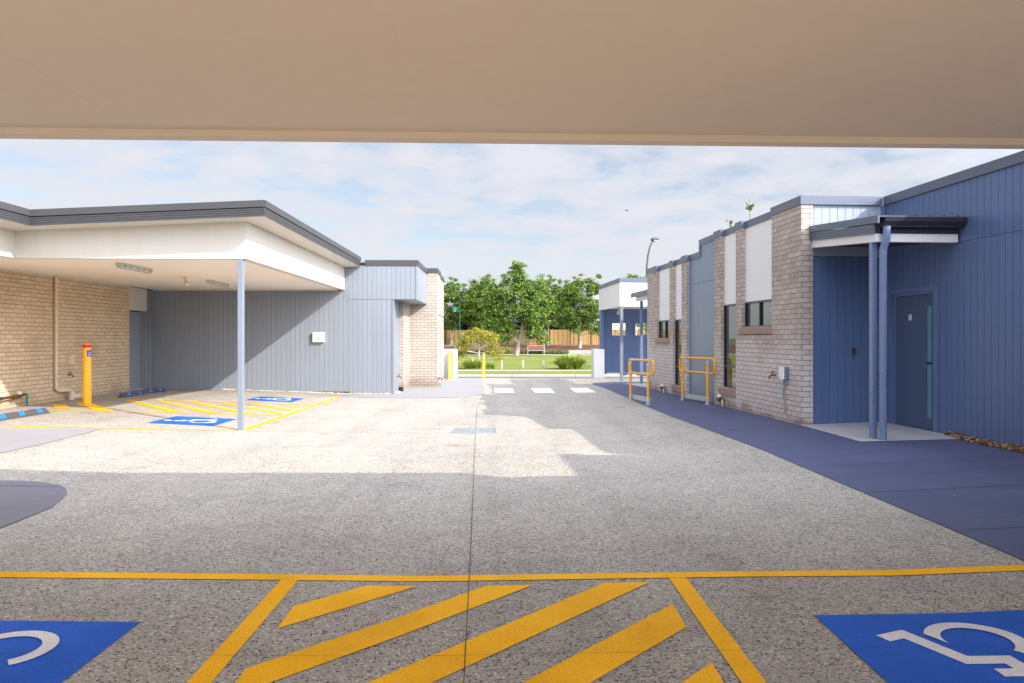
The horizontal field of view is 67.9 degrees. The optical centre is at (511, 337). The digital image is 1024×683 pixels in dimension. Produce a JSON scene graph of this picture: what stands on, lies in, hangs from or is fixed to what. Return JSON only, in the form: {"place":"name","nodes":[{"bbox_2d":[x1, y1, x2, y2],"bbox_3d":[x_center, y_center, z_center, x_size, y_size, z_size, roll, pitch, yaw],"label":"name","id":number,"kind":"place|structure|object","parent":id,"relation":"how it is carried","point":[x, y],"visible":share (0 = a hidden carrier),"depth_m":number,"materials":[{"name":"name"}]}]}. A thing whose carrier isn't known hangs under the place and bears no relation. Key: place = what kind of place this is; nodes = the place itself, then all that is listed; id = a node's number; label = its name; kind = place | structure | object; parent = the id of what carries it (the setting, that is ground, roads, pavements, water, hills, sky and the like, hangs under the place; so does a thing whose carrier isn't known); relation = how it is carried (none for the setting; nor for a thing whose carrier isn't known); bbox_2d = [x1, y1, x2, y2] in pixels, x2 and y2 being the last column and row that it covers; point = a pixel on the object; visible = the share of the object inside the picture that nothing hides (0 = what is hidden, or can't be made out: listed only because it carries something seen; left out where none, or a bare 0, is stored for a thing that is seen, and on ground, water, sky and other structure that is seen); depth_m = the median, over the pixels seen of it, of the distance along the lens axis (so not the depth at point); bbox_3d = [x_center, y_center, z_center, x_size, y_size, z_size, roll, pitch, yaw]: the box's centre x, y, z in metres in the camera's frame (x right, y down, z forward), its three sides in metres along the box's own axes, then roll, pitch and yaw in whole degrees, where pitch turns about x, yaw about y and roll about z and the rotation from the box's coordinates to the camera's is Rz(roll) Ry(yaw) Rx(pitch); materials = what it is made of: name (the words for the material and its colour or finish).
{"place":"outdoors","nodes":[
{"label":"outdoors","id":0,"kind":"place"},
{"bbox_2d":[143,378,483,397],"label":"footpath","id":1,"kind":"structure","parent":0,"point":[459,387],"depth_m":21.52,"materials":[{"name":"grey concrete"}]},
{"bbox_2d":[222,389,400,393],"bbox_3d":[-5.566,1.488,21.164,4.897,0.169,0.969,0,0,-12],"label":"pebble strip","id":2,"kind":"object","parent":1,"relation":"on","point":[397,392],"visible":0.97,"depth_m":21.11,"materials":[{"name":"beige gravel"}]},
{"bbox_2d":[448,352,452,378],"bbox_3d":[-2.320,1.042,28.600,0.071,1.015,0.483,0,0,14],"label":"hoop barrier","id":3,"kind":"object","parent":1,"relation":"on","point":[449,353],"visible":1,"depth_m":28.52,"materials":[{"name":"yellow metal"}]},
{"bbox_2d":[482,353,484,377],"bbox_3d":[-1.090,1.065,29.150,0.104,0.971,0.084,0,0,0],"label":"bollard","id":4,"kind":"object","parent":1,"relation":"on","point":[483,369],"visible":1,"depth_m":29.12,"materials":[{"name":"yellow metal"}]},
{"bbox_2d":[0,378,1023,682],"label":"driveway","id":5,"kind":"structure","parent":0,"point":[564,478],"depth_m":6.08,"materials":[{"name":"grey concrete"}]},
{"bbox_2d":[0,391,27,405],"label":"water valve","id":6,"kind":"object","parent":5,"relation":"on","point":[19,394],"visible":1,"depth_m":14.93,"materials":[{"name":"gold metal"}]},
{"bbox_2d":[0,408,49,420],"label":"wheel stop","id":7,"kind":"object","parent":5,"relation":"on","point":[20,414],"visible":1,"depth_m":13.31,"materials":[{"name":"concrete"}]},
{"bbox_2d":[0,480,66,527],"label":"slab","id":8,"kind":"structure","parent":5,"relation":"on","point":[20,500],"depth_m":7.37,"materials":[{"name":"grey concrete"}]},
{"bbox_2d":[0,428,99,452],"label":"slab","id":9,"kind":"structure","parent":5,"relation":"on","point":[14,438],"depth_m":11.17,"materials":[{"name":"grey concrete"}]},
{"bbox_2d":[52,404,69,407],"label":"hatch stripe","id":10,"kind":"object","parent":5,"relation":"on","point":[60,405],"visible":1,"depth_m":15.32,"materials":[{"name":"yellow paint"}]},
{"bbox_2d":[0,621,139,682],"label":"accessible parking symbol","id":11,"kind":"object","parent":5,"relation":"on","point":[46,651],"visible":1,"depth_m":3.89,"materials":[{"name":"blue paint"}]},
{"bbox_2d":[78,343,95,405],"bbox_3d":[-8.755,0.751,15.660,0.240,1.272,0.240,0,0,0],"label":"bollard","id":12,"kind":"object","parent":5,"relation":"on","point":[87,373],"visible":1,"depth_m":15.60,"materials":[{"name":"yellow metal"}]},
{"bbox_2d":[75,402,111,409],"bbox_3d":[-8.536,1.389,15.431,0.287,0.040,2.093,0,0,-43],"label":"hatch stripe","id":13,"kind":"object","parent":5,"relation":"on","point":[96,407],"visible":0.86,"depth_m":15.19,"materials":[{"name":"yellow paint"}]},
{"bbox_2d":[16,426,218,429],"bbox_3d":[-7.573,1.461,12.160,6.000,0.193,0.140,0,0,-13],"label":"parking line","id":14,"kind":"object","parent":5,"relation":"on","point":[125,428],"visible":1,"depth_m":12.39,"materials":[{"name":"yellow paint"}]},
{"bbox_2d":[117,387,165,397],"bbox_3d":[-9.030,1.328,18.610,0.148,0.102,2.220,0,0,0],"label":"wheel stop","id":15,"kind":"object","parent":5,"relation":"on","point":[139,392],"visible":1,"depth_m":18.39,"materials":[{"name":"rubber"}]},
{"bbox_2d":[126,400,180,411],"bbox_3d":[-7.582,1.425,15.912,2.839,0.086,0.223,0,0,44],"label":"hatch stripe","id":16,"kind":"object","parent":5,"relation":"on","point":[159,407],"visible":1,"depth_m":15.74,"materials":[{"name":"yellow paint"}]},
{"bbox_2d":[48,410,261,414],"bbox_3d":[-6.935,1.464,14.801,4.805,0.191,0.239,0,0,-11],"label":"parking line","id":17,"kind":"object","parent":5,"relation":"on","point":[147,412],"visible":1,"depth_m":14.69,"materials":[{"name":"yellow paint"}]},
{"bbox_2d":[156,400,217,412],"bbox_3d":[-6.921,1.449,16.044,2.797,0.104,0.221,0,0,43],"label":"hatch stripe","id":18,"kind":"object","parent":5,"relation":"on","point":[199,409],"visible":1,"depth_m":15.87,"materials":[{"name":"yellow paint"}]},
{"bbox_2d":[149,416,234,425],"bbox_3d":[-5.770,1.503,13.790,1.140,0.056,1.140,0,0,0],"label":"accessible parking symbol","id":19,"kind":"object","parent":5,"relation":"on","point":[186,420],"visible":1,"depth_m":13.75,"materials":[{"name":"blue paint"}]},
{"bbox_2d":[92,398,307,404],"bbox_3d":[-7.052,1.462,17.337,4.925,0.194,0.216,0,0,-7],"label":"parking line","id":20,"kind":"object","parent":5,"relation":"on","point":[208,401],"visible":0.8,"depth_m":17.29,"materials":[{"name":"yellow paint"}]},
{"bbox_2d":[187,401,254,413],"bbox_3d":[-6.260,1.481,16.177,2.755,0.104,0.218,0,0,42],"label":"hatch stripe","id":21,"kind":"object","parent":5,"relation":"on","point":[233,410],"visible":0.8,"depth_m":16.06,"materials":[{"name":"yellow paint"}]},
{"bbox_2d":[0,200,443,429],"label":"building","id":22,"kind":"structure","parent":5,"relation":"on","point":[294,282],"depth_m":18.83,"materials":[{"name":"white paint"}]},
{"bbox_2d":[53,277,82,399],"bbox_3d":[-9.790,0.043,16.727,0.238,2.715,0.738,0,0,21],"label":"downpipe","id":23,"kind":"object","parent":22,"relation":"attached to","point":[73,395],"visible":0.92,"depth_m":16.39,"materials":[{"name":"beige plastic"}]},
{"bbox_2d":[67,355,73,363],"bbox_3d":[-9.861,0.480,16.977,0.091,0.200,0.160,0,0,-1],"label":"junction box","id":24,"kind":"object","parent":22,"relation":"attached to","point":[70,359],"visible":1,"depth_m":16.90,"materials":[{"name":"beige plastic"}]},
{"bbox_2d":[115,263,152,273],"bbox_3d":[-7.049,-1.300,14.206,0.128,0.090,1.240,0,0,-1],"label":"batten light","id":25,"kind":"object","parent":22,"relation":"attached to","point":[134,268],"visible":1,"depth_m":14.08,"materials":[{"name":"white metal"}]},
{"bbox_2d":[129,311,144,390],"bbox_3d":[-10.062,0.360,20.249,0.130,2.120,0.890,0,0,-1],"label":"door","id":26,"kind":"structure","parent":22,"relation":"in","point":[134,317],"depth_m":20.30,"materials":[{"name":"metal"}]},
{"bbox_2d":[182,277,188,285],"bbox_3d":[-7.189,-1.241,16.718,0.137,0.208,0.221,0,0,-35],"label":"sensor light","id":27,"kind":"object","parent":22,"relation":"hanging from","point":[186,282],"visible":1,"depth_m":16.69,"materials":[{"name":"beige plastic"}]},
{"bbox_2d":[206,280,229,286],"bbox_3d":[-7.043,-1.300,18.206,0.128,0.090,1.240,0,0,-1],"label":"batten light","id":28,"kind":"object","parent":22,"relation":"attached to","point":[216,283],"visible":1,"depth_m":18.07,"materials":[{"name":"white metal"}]},
{"bbox_2d":[312,332,324,341],"bbox_3d":[-5.384,-0.018,21.148,0.320,0.275,0.086,0,0,-1],"label":"wall box","id":29,"kind":"object","parent":22,"relation":"attached to","point":[318,336],"visible":1,"depth_m":21.11,"materials":[{"name":"white paint"}]},
{"bbox_2d":[0,0,1023,148],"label":"carport","id":30,"kind":"object","parent":22,"relation":"attached to","point":[872,73],"visible":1,"depth_m":3.84,"materials":[{"name":"paint"}]},
{"bbox_2d":[187,580,297,682],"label":"parking line","id":31,"kind":"object","parent":5,"relation":"on","point":[215,663],"visible":1,"depth_m":4.05,"materials":[{"name":"yellow paint"}]},
{"bbox_2d":[223,403,281,413],"bbox_3d":[-5.620,1.507,16.379,2.588,0.093,0.178,0,0,42],"label":"hatch stripe","id":32,"kind":"object","parent":5,"relation":"on","point":[255,409],"visible":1,"depth_m":16.16,"materials":[{"name":"yellow paint"}]},
{"bbox_2d":[181,390,335,396],"bbox_3d":[-7.275,1.476,20.265,5.260,0.161,0.070,0,0,3],"label":"parking line","id":33,"kind":"object","parent":5,"relation":"on","point":[265,393],"visible":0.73,"depth_m":20.23,"materials":[{"name":"yellow paint"}]},
{"bbox_2d":[254,404,291,410],"bbox_3d":[-5.291,1.523,16.802,1.668,0.061,0.181,0,0,41],"label":"hatch stripe","id":34,"kind":"object","parent":5,"relation":"on","point":[274,407],"visible":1,"depth_m":16.71,"materials":[{"name":"yellow paint"}]},
{"bbox_2d":[247,396,303,401],"bbox_3d":[-5.800,1.502,18.650,1.100,0.054,1.100,0,0,0],"label":"accessible parking symbol","id":35,"kind":"object","parent":5,"relation":"on","point":[280,399],"visible":1,"depth_m":18.62,"materials":[{"name":"blue paint"}]},
{"bbox_2d":[244,397,338,429],"bbox_3d":[-4.558,1.559,16.520,0.115,0.005,7.241,0,0,0],"label":"parking line","id":36,"kind":"object","parent":5,"relation":"on","point":[260,424],"visible":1,"depth_m":15.29,"materials":[{"name":"yellow paint"}]},
{"bbox_2d":[278,585,415,627],"bbox_3d":[-1.036,1.592,4.602,0.245,0.006,0.996,0,0,43],"label":"hatch stripe","id":37,"kind":"object","parent":5,"relation":"on","point":[318,607],"visible":1,"depth_m":4.57,"materials":[{"name":"yellow paint"}]},
{"bbox_2d":[235,585,530,682],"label":"hatch stripe","id":38,"kind":"object","parent":5,"relation":"on","point":[272,670],"visible":1,"depth_m":4.04,"materials":[{"name":"yellow paint"}]},
{"bbox_2d":[444,349,457,377],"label":"rendered wall","id":39,"kind":"structure","parent":5,"relation":"on","point":[455,361],"depth_m":29.70,"materials":[{"name":"white paint"}]},
{"bbox_2d":[463,398,481,682],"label":"control joint","id":40,"kind":"object","parent":5,"relation":"on","point":[469,578],"visible":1,"depth_m":4.78,"materials":[{"name":"grey concrete"}]},
{"bbox_2d":[451,428,496,433],"bbox_3d":[-0.640,1.599,13.010,0.760,0.034,0.740,0,0,0],"label":"drain grate","id":41,"kind":"object","parent":5,"relation":"on","point":[474,430],"visible":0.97,"depth_m":12.88,"materials":[{"name":"metal"}]},
{"bbox_2d":[0,431,999,655],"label":"control joint","id":42,"kind":"object","parent":5,"relation":"on","point":[543,653],"visible":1,"depth_m":3.80,"materials":[{"name":"grey concrete"}]},
{"bbox_2d":[494,388,514,392],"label":"crossing stripe","id":43,"kind":"object","parent":5,"relation":"on","point":[503,390],"visible":1,"depth_m":22.66,"materials":[{"name":"white paint"}]},
{"bbox_2d":[367,582,648,682],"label":"hatch stripe","id":44,"kind":"object","parent":5,"relation":"on","point":[431,669],"visible":1,"depth_m":4.03,"materials":[{"name":"yellow paint"}]},
{"bbox_2d":[0,565,1023,580],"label":"parking line","id":45,"kind":"object","parent":5,"relation":"on","point":[509,577],"visible":1,"depth_m":5.03,"materials":[{"name":"yellow paint"}]},
{"bbox_2d":[531,388,554,392],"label":"crossing stripe","id":46,"kind":"object","parent":5,"relation":"on","point":[542,390],"visible":1,"depth_m":22.52,"materials":[{"name":"white paint"}]},
{"bbox_2d":[570,388,596,392],"bbox_3d":[2.075,1.548,22.516,0.590,0.006,2.051,0,0,-2],"label":"crossing stripe","id":47,"kind":"object","parent":5,"relation":"on","point":[582,390],"visible":1,"depth_m":22.36,"materials":[{"name":"white paint"}]},
{"bbox_2d":[591,349,603,377],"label":"rendered wall","id":48,"kind":"structure","parent":5,"relation":"on","point":[597,363],"depth_m":29.60,"materials":[{"name":"white paint"}]},
{"bbox_2d":[522,604,685,682],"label":"hatch stripe","id":49,"kind":"object","parent":5,"relation":"on","point":[590,664],"visible":1,"depth_m":3.83,"materials":[{"name":"yellow paint"}]},
{"bbox_2d":[682,662,723,682],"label":"hatch stripe","id":50,"kind":"object","parent":5,"relation":"on","point":[708,673],"visible":1,"depth_m":3.52,"materials":[{"name":"yellow paint"}]},
{"bbox_2d":[669,578,766,682],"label":"parking line","id":51,"kind":"object","parent":5,"relation":"on","point":[740,663],"visible":1,"depth_m":4.01,"materials":[{"name":"yellow paint"}]},
{"bbox_2d":[631,150,1023,446],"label":"building","id":52,"kind":"structure","parent":5,"relation":"on","point":[905,307],"depth_m":12.47,"materials":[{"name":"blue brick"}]},
{"bbox_2d":[655,320,669,343],"bbox_3d":[4.183,-0.163,20.946,0.145,0.635,1.388,0,0,-4],"label":"window frame","id":53,"kind":"structure","parent":52,"relation":"in","point":[664,326],"depth_m":20.92,"materials":[{"name":"black metal"}]},
{"bbox_2d":[671,319,681,391],"bbox_3d":[4.282,0.450,19.563,0.145,1.849,0.795,0,0,-4],"label":"window frame","id":54,"kind":"structure","parent":52,"relation":"in","point":[678,323],"depth_m":19.73,"materials":[{"name":"black metal"}]},
{"bbox_2d":[716,394,722,406],"bbox_3d":[4.422,1.370,16.088,0.140,0.340,0.330,0,0,-4],"label":"water valve","id":55,"kind":"object","parent":52,"relation":"attached to","point":[719,398],"visible":0.87,"depth_m":16.04,"materials":[{"name":"beige metal"}]},
{"bbox_2d":[719,304,735,396],"bbox_3d":[4.543,0.247,15.881,0.145,1.895,0.911,0,0,-4],"label":"window frame","id":56,"kind":"structure","parent":52,"relation":"in","point":[729,388],"depth_m":15.96,"materials":[{"name":"black metal"}]},
{"bbox_2d":[738,299,771,333],"bbox_3d":[4.646,-0.387,14.433,0.145,0.634,1.548,0,0,-4],"label":"window frame","id":57,"kind":"structure","parent":52,"relation":"in","point":[758,314],"depth_m":14.35,"materials":[{"name":"black metal"}]},
{"bbox_2d":[779,367,788,412],"bbox_3d":[4.648,0.895,13.023,0.120,0.800,0.203,0,0,-4],"label":"electrical box","id":58,"kind":"object","parent":52,"relation":"attached to","point":[783,373],"visible":1,"depth_m":12.96,"materials":[{"name":"white paint"}]},
{"bbox_2d":[891,294,932,431],"bbox_3d":[6.262,0.402,11.783,0.140,2.115,1.140,0,0,-4],"label":"door","id":59,"kind":"structure","parent":52,"relation":"in","point":[914,314],"depth_m":11.76,"materials":[{"name":"blue paint"}]},
{"bbox_2d":[815,610,1023,682],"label":"accessible parking symbol","id":60,"kind":"object","parent":5,"relation":"on","point":[966,653],"visible":1,"depth_m":3.85,"materials":[{"name":"blue paint"}]},
{"bbox_2d":[0,139,1023,328],"label":"sky","id":61,"kind":"structure","parent":0,"point":[465,211],"materials":[{"name":"white"}]},
{"bbox_2d":[458,355,590,369],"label":"lawn","id":62,"kind":"structure","parent":0,"point":[531,362],"depth_m":51.10,"materials":[{"name":"green plant"}]},
{"bbox_2d":[459,359,482,368],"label":"tussock","id":63,"kind":"object","parent":62,"relation":"on","point":[472,364],"visible":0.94,"depth_m":42.04,"materials":[{"name":"green plant"}]},
{"bbox_2d":[453,327,505,360],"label":"tree","id":64,"kind":"object","parent":62,"relation":"on","point":[469,335],"visible":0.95,"depth_m":43.85,"materials":[{"name":"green plant"}]},
{"bbox_2d":[485,362,495,368],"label":"tussock","id":65,"kind":"object","parent":62,"relation":"on","point":[489,365],"visible":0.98,"depth_m":42.30,"materials":[{"name":"green plant"}]},
{"bbox_2d":[475,260,556,355],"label":"tree","id":66,"kind":"object","parent":62,"relation":"on","point":[535,309],"visible":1,"depth_m":65.48,"materials":[{"name":"green plant"}]},
{"bbox_2d":[547,353,588,368],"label":"tussock","id":67,"kind":"object","parent":62,"relation":"on","point":[569,361],"visible":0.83,"depth_m":41.52,"materials":[{"name":"green plant"}]},
{"bbox_2d":[613,323,645,334],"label":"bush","id":68,"kind":"object","parent":62,"relation":"on","point":[636,324],"visible":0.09,"depth_m":43.89,"materials":[{"name":"green plant"}]},
{"bbox_2d":[627,273,645,334],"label":"tree","id":69,"kind":"object","parent":62,"relation":"on","point":[631,276],"visible":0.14,"depth_m":57.90,"materials":[{"name":"green plant"}]},
{"bbox_2d":[645,237,658,333],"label":"street light","id":70,"kind":"object","parent":62,"relation":"on","point":[655,239],"visible":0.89,"depth_m":59.93,"materials":[{"name":"grey metal"}]},
{"bbox_2d":[745,202,753,210],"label":"sapling","id":71,"kind":"object","parent":62,"relation":"on","point":[750,207],"visible":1,"depth_m":44.98,"materials":[{"name":"green plant"}]},
{"bbox_2d":[458,371,590,373],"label":"verge","id":72,"kind":"structure","parent":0,"point":[526,372],"depth_m":38.25,"materials":[{"name":"green plant"}]},
{"bbox_2d":[458,370,590,370],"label":"park path","id":73,"kind":"structure","parent":0,"point":[525,370],"depth_m":40.17,"materials":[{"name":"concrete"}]},
{"bbox_2d":[455,345,598,353],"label":"garden bed","id":74,"kind":"object","parent":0,"point":[561,348],"visible":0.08,"depth_m":81.39,"materials":[{"name":"brown soil"}]},
{"bbox_2d":[444,345,455,348],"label":"park bench","id":75,"kind":"object","parent":74,"relation":"on","point":[448,347],"visible":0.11,"depth_m":70.21,"materials":[{"name":"wood"}]},
{"bbox_2d":[444,276,466,344],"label":"tree","id":76,"kind":"object","parent":74,"relation":"on","point":[453,294],"visible":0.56,"depth_m":83.57,"materials":[{"name":"green plant"}]},
{"bbox_2d":[461,349,495,353],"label":"ground cover","id":77,"kind":"object","parent":74,"relation":"on","point":[477,350],"visible":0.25,"depth_m":70.47,"materials":[{"name":"green plant"}]},
{"bbox_2d":[456,274,504,346],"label":"tree","id":78,"kind":"object","parent":74,"relation":"on","point":[473,296],"visible":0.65,"depth_m":82.43,"materials":[{"name":"green plant"}]},
{"bbox_2d":[503,347,511,353],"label":"tussock","id":79,"kind":"object","parent":74,"relation":"on","point":[507,351],"visible":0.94,"depth_m":71.38,"materials":[{"name":"green plant"}]},
{"bbox_2d":[527,345,544,353],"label":"park bench","id":80,"kind":"object","parent":74,"relation":"on","point":[534,348],"visible":0.95,"depth_m":70.22,"materials":[{"name":"wood"}]},
{"bbox_2d":[444,330,644,345],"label":"fence","id":81,"kind":"object","parent":74,"relation":"on","point":[559,337],"visible":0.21,"depth_m":88.00,"materials":[{"name":"brown wood"}]},
{"bbox_2d":[520,350,569,353],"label":"ground cover","id":82,"kind":"object","parent":74,"relation":"on","point":[546,352],"visible":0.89,"depth_m":70.63,"materials":[{"name":"green plant"}]},
{"bbox_2d":[530,274,564,345],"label":"tree","id":83,"kind":"object","parent":74,"relation":"on","point":[553,291],"visible":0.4,"depth_m":84.80,"materials":[{"name":"green plant"}]},
{"bbox_2d":[555,350,590,353],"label":"retaining wall","id":84,"kind":"structure","parent":74,"relation":"on","point":[580,351],"depth_m":71.00,"materials":[{"name":"concrete"}]},
{"bbox_2d":[549,273,601,347],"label":"tree","id":85,"kind":"object","parent":74,"relation":"on","point":[574,290],"visible":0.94,"depth_m":79.61,"materials":[{"name":"green plant"}]},
{"bbox_2d":[463,354,590,354],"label":"garden path","id":86,"kind":"structure","parent":0,"point":[531,354],"depth_m":69.74,"materials":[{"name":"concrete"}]},
{"bbox_2d":[452,306,460,352],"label":"park lamp","id":87,"kind":"object","parent":86,"relation":"on","point":[454,309],"visible":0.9,"depth_m":68.56,"materials":[{"name":"teal metal"}]},
{"bbox_2d":[458,377,646,377],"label":"road","id":88,"kind":"structure","parent":0,"point":[545,377],"depth_m":35.70,"materials":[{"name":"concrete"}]},
{"bbox_2d":[458,374,646,376],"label":"kerb","id":89,"kind":"structure","parent":88,"relation":"on","point":[537,375],"depth_m":36.00,"materials":[{"name":"concrete"}]},
{"bbox_2d":[592,382,1023,559],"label":"footpath","id":90,"kind":"structure","parent":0,"point":[993,504],"depth_m":8.62,"materials":[{"name":"blue concrete"}]},
{"bbox_2d":[598,278,646,381],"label":"building","id":91,"kind":"structure","parent":90,"relation":"on","point":[620,350],"depth_m":30.50,"materials":[{"name":"white paint"}]},
{"bbox_2d":[611,322,626,336],"bbox_3d":[4.293,-0.343,30.551,0.650,0.585,0.100,0,0,-4],"label":"window frame","id":92,"kind":"structure","parent":91,"relation":"in","point":[625,335],"depth_m":30.50,"materials":[{"name":"grey metal"}]},
{"bbox_2d":[634,322,646,336],"bbox_3d":[5.230,-0.343,30.617,0.650,0.585,0.100,0,0,-4],"label":"window frame","id":93,"kind":"structure","parent":91,"relation":"in","point":[634,322],"depth_m":30.55,"materials":[{"name":"grey metal"}]},
{"bbox_2d":[627,383,646,386],"bbox_3d":[4.650,1.502,24.250,1.900,0.048,2.700,0,0,0],"label":"tile pad","id":94,"kind":"object","parent":90,"relation":"on","point":[641,385],"visible":0.26,"depth_m":24.70,"materials":[{"name":"grey tile"}]},
{"bbox_2d":[628,358,654,404],"bbox_3d":[2.981,1.007,17.816,0.140,1.045,1.759,0,0,-10],"label":"handrail","id":95,"kind":"object","parent":90,"relation":"on","point":[647,399],"visible":1,"depth_m":17.81,"materials":[{"name":"metal"}]},
{"bbox_2d":[679,356,715,404],"bbox_3d":[4.154,0.950,17.281,0.139,1.048,1.838,0,0,-12],"label":"handrail","id":96,"kind":"object","parent":90,"relation":"on","point":[706,398],"visible":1,"depth_m":17.16,"materials":[{"name":"metal"}]},
{"bbox_2d":[686,409,1018,529],"bbox_3d":[4.800,1.450,10.754,3.400,0.121,9.708,0,0,0],"label":"control joint","id":97,"kind":"object","parent":90,"relation":"on","point":[924,489],"visible":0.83,"depth_m":7.36,"materials":[{"name":"blue concrete"}]},
{"bbox_2d":[798,422,960,441],"bbox_3d":[5.527,1.409,11.550,1.615,0.042,2.200,0,0,0],"label":"tile pad","id":98,"kind":"object","parent":90,"relation":"on","point":[896,433],"visible":0.67,"depth_m":11.34,"materials":[{"name":"grey tile"}]},
{"bbox_2d":[944,431,1023,452],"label":"pebble strip","id":99,"kind":"object","parent":90,"relation":"on","point":[996,444],"visible":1,"depth_m":9.88,"materials":[{"name":"brown gravel"}]},
{"label":"ground","id":100,"kind":"structure","parent":0,"visible":0},
{"bbox_2d":[444,321,471,329],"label":"shrub","id":101,"kind":"object","parent":100,"relation":"on","point":[462,327],"visible":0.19,"depth_m":90.21,"materials":[{"name":"green plant"}]},
{"bbox_2d":[445,298,498,341],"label":"tree","id":102,"kind":"object","parent":100,"relation":"on","point":[468,320],"visible":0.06,"depth_m":90.01,"materials":[{"name":"green plant"}]},
{"bbox_2d":[444,317,570,343],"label":"house","id":103,"kind":"structure","parent":100,"relation":"on","point":[553,327],"depth_m":95.00,"materials":[{"name":"brown brick"}]},
{"bbox_2d":[536,288,595,329],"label":"tree","id":104,"kind":"object","parent":100,"relation":"on","point":[559,321],"visible":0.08,"depth_m":90.51,"materials":[{"name":"green plant"}]},
{"bbox_2d":[550,290,638,329],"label":"house","id":105,"kind":"structure","parent":100,"relation":"on","point":[616,324],"depth_m":110.00,"materials":[{"name":"metal"}]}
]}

